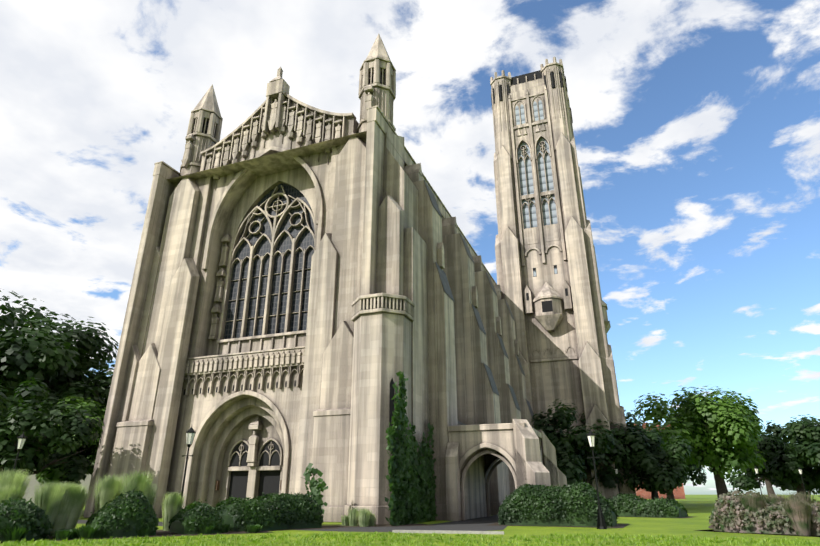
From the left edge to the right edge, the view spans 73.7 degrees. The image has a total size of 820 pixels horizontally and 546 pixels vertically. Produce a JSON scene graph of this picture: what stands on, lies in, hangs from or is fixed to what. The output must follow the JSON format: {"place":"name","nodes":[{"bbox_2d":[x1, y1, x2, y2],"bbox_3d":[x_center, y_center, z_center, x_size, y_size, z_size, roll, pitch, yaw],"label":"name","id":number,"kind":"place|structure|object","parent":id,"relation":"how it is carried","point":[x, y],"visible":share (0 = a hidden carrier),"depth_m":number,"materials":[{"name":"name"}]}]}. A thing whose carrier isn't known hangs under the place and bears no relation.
{"place":"outdoors","nodes":[
{"label":"outdoors","id":0,"kind":"place"},
{"bbox_2d":[0,495,819,545],"bbox_3d":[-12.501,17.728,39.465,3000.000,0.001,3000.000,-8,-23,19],"label":"lawn","id":1,"kind":"structure","parent":0,"point":[699,508],"depth_m":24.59,"materials":[{"name":"green plant"}]},
{"bbox_2d":[12,432,26,471],"bbox_3d":[-22.024,11.311,30.257,0.661,5.000,0.498,-8,-23,19],"label":"lamp post","id":2,"kind":"object","parent":1,"relation":"on","point":[21,439],"visible":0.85,"depth_m":30.80,"materials":[{"name":"black metal"}]},
{"bbox_2d":[1,328,38,404],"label":"tree","id":3,"kind":"object","parent":1,"relation":"on","point":[22,349],"depth_m":55.47,"materials":[{"name":"green plant"}]},
{"bbox_2d":[0,498,52,541],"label":"hedge","id":4,"kind":"object","parent":1,"relation":"on","point":[24,509],"depth_m":20.85,"materials":[{"name":"green plant"}]},
{"bbox_2d":[0,377,104,484],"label":"small tree","id":5,"kind":"object","parent":1,"relation":"on","point":[43,423],"depth_m":38.83,"materials":[{"name":"green plant"}]},
{"bbox_2d":[23,469,90,504],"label":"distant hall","id":6,"kind":"structure","parent":1,"relation":"on","point":[31,488],"depth_m":90.19,"materials":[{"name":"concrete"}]},
{"bbox_2d":[0,288,117,477],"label":"tree","id":7,"kind":"object","parent":1,"relation":"on","point":[63,360],"depth_m":49.00,"materials":[{"name":"green plant"}]},
{"bbox_2d":[35,396,105,489],"bbox_3d":[-27.390,15.013,44.861,10.110,9.278,9.752,-8,-23,19],"label":"maple tree","id":8,"kind":"object","parent":1,"relation":"on","point":[91,446],"depth_m":43.69,"materials":[{"name":"green plant"}]},
{"bbox_2d":[77,515,506,531],"bbox_3d":[-4.876,20.559,46.483,32.800,0.001,40.400,-8,-23,19],"label":"asphalt drive","id":9,"kind":"object","parent":1,"relation":"on","point":[479,524],"depth_m":28.91,"materials":[{"name":"grey asphalt"}]},
{"bbox_2d":[302,463,327,514],"bbox_3d":[-6.693,12.983,31.990,4.193,3.529,0.589,-8,-23,19],"label":"shrub","id":10,"kind":"object","parent":1,"relation":"on","point":[316,487],"depth_m":31.75,"materials":[{"name":"green plant"}]},
{"bbox_2d":[83,34,635,524],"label":"church","id":11,"kind":"structure","parent":1,"relation":"on","point":[383,232],"depth_m":45.69,"materials":[{"name":"beige stone"}]},
{"bbox_2d":[215,473,281,496],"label":"chapel oak doors","id":12,"kind":"structure","parent":11,"relation":"attached to","point":[217,485],"depth_m":42.05,"materials":[{"name":"brown wood"}]},
{"bbox_2d":[224,183,314,338],"bbox_3d":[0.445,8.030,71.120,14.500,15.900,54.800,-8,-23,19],"label":"chapel leaded glass","id":13,"kind":"object","parent":11,"relation":"in","point":[306,240],"depth_m":47.88,"materials":[{"name":"grey glass"}]},
{"bbox_2d":[184,70,607,500],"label":"dark chapel openings","id":14,"kind":"object","parent":11,"relation":"attached to","point":[269,481],"visible":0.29,"depth_m":42.42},
{"bbox_2d":[424,180,534,424],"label":"chapel slate weatherings","id":15,"kind":"object","parent":11,"relation":"on","point":[445,282],"visible":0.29,"depth_m":52.70,"materials":[{"name":"grey stone"}]},
{"bbox_2d":[515,100,557,276],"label":"tower windows","id":16,"kind":"structure","parent":11,"relation":"on","point":[552,205],"depth_m":91.66,"materials":[{"name":"glass"}]},
{"bbox_2d":[1,516,819,542],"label":"planting bed mulch","id":17,"kind":"object","parent":1,"relation":"on","point":[160,533],"visible":0.35,"depth_m":26.48,"materials":[{"name":"brown soil"}]},
{"bbox_2d":[0,469,186,535],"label":"grasses","id":18,"kind":"object","parent":17,"relation":"on","point":[62,504],"visible":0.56,"depth_m":23.64,"materials":[{"name":"green plant"}]},
{"bbox_2d":[85,489,158,537],"bbox_3d":[-12.530,10.390,23.925,3.468,1.964,3.339,-8,-23,19],"label":"hedge","id":19,"kind":"object","parent":17,"relation":"on","point":[107,518],"depth_m":22.88,"materials":[{"name":"green plant"}]},
{"bbox_2d":[0,524,262,541],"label":"groundcover","id":20,"kind":"object","parent":17,"relation":"on","point":[88,531],"visible":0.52,"depth_m":21.59,"materials":[{"name":"green plant"}]},
{"bbox_2d":[179,426,195,512],"bbox_3d":[-11.274,10.136,27.348,0.661,5.000,0.498,-8,-23,19],"label":"lamp post","id":21,"kind":"object","parent":17,"relation":"on","point":[190,433],"visible":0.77,"depth_m":27.82,"materials":[{"name":"black metal"}]},
{"bbox_2d":[168,499,224,533],"bbox_3d":[-9.931,11.262,25.380,3.168,1.438,2.838,-8,-23,19],"label":"hedge","id":22,"kind":"object","parent":17,"relation":"on","point":[215,518],"depth_m":24.53,"materials":[{"name":"green plant"}]},
{"bbox_2d":[214,492,323,531],"bbox_3d":[-7.380,12.332,28.532,5.186,1.814,5.949,-8,-23,19],"label":"hedge","id":23,"kind":"object","parent":17,"relation":"on","point":[287,501],"depth_m":27.39,"materials":[{"name":"green plant"}]},
{"bbox_2d":[341,506,376,526],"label":"pier grasses","id":24,"kind":"object","parent":17,"relation":"on","point":[364,517],"depth_m":30.12,"materials":[{"name":"green plant"}]},
{"bbox_2d":[607,493,687,517],"bbox_3d":[18.218,18.402,43.472,6.903,1.752,4.810,-8,-23,19],"label":"low hedge","id":25,"kind":"object","parent":17,"relation":"on","point":[656,502],"depth_m":42.17,"materials":[{"name":"green plant"}]},
{"bbox_2d":[708,489,819,535],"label":"flowering bush","id":26,"kind":"object","parent":17,"relation":"on","point":[772,509],"depth_m":24.92,"materials":[{"name":"plant"}]},
{"bbox_2d":[725,491,819,535],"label":"ornamental grass","id":27,"kind":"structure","parent":17,"relation":"on","point":[797,510],"depth_m":23.75,"materials":[{"name":"green plant"}]},
{"bbox_2d":[385,371,437,525],"bbox_3d":[0.249,11.101,34.629,0.679,9.087,8.802,-8,-23,19],"label":"ivy","id":28,"kind":"object","parent":1,"relation":"on","point":[412,500],"depth_m":33.22,"materials":[{"name":"green plant"}]},
{"bbox_2d":[392,530,503,534],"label":"drive kerb","id":29,"kind":"structure","parent":1,"relation":"on","point":[450,532],"depth_m":24.55,"materials":[{"name":"concrete"}]},
{"bbox_2d":[497,480,617,526],"bbox_3d":[8.500,13.402,31.963,6.566,2.402,3.979,-8,-23,19],"label":"hedge","id":30,"kind":"object","parent":1,"relation":"on","point":[565,495],"depth_m":30.57,"materials":[{"name":"green plant"}]},
{"bbox_2d":[531,399,614,484],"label":"tree","id":31,"kind":"object","parent":1,"relation":"on","point":[571,457],"depth_m":65.30,"materials":[{"name":"green plant"}]},
{"bbox_2d":[586,429,606,528],"bbox_3d":[9.784,10.714,28.778,0.661,5.000,0.498,-8,-23,19],"label":"lamp post","id":32,"kind":"object","parent":1,"relation":"on","point":[601,523],"visible":1,"depth_m":28.55,"materials":[{"name":"black metal"}]},
{"bbox_2d":[614,465,619,493],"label":"lamp post","id":33,"kind":"object","parent":1,"relation":"on","point":[616,471],"visible":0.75,"depth_m":68.80,"materials":[{"name":"black metal"}]},
{"bbox_2d":[579,410,663,490],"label":"tree","id":34,"kind":"object","parent":1,"relation":"on","point":[619,448],"visible":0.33,"depth_m":70.42,"materials":[{"name":"green plant"}]},
{"bbox_2d":[597,428,692,499],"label":"tree","id":35,"kind":"object","parent":1,"relation":"on","point":[670,473],"depth_m":67.81,"materials":[{"name":"green plant"}]},
{"bbox_2d":[634,423,685,498],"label":"brick building","id":36,"kind":"structure","parent":1,"relation":"on","point":[678,493],"depth_m":189.12,"materials":[{"name":"red brick"}]},
{"bbox_2d":[647,427,706,499],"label":"tree","id":37,"kind":"object","parent":1,"relation":"on","point":[700,478],"depth_m":125.00,"materials":[{"name":"green plant"}]},
{"bbox_2d":[633,386,765,499],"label":"tree","id":38,"kind":"object","parent":1,"relation":"on","point":[724,420],"depth_m":85.38,"materials":[{"name":"green plant"}]},
{"bbox_2d":[754,466,761,494],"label":"lamp post","id":39,"kind":"object","parent":1,"relation":"on","point":[756,470],"visible":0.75,"depth_m":67.71,"materials":[{"name":"black metal"}]},
{"bbox_2d":[725,432,812,496],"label":"tree","id":40,"kind":"object","parent":1,"relation":"on","point":[741,481],"depth_m":139.58,"materials":[{"name":"green plant"}]},
{"bbox_2d":[739,414,819,496],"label":"tree","id":41,"kind":"object","parent":1,"relation":"on","point":[791,457],"depth_m":91.60,"materials":[{"name":"green plant"}]},
{"bbox_2d":[798,467,806,494],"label":"lamp post","id":42,"kind":"object","parent":1,"relation":"on","point":[800,470],"visible":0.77,"depth_m":70.17,"materials":[{"name":"black metal"}]},
{"bbox_2d":[0,0,819,494],"label":"sky","id":43,"kind":"structure","parent":0,"point":[696,123],"materials":[{"name":"blue"}]}
]}

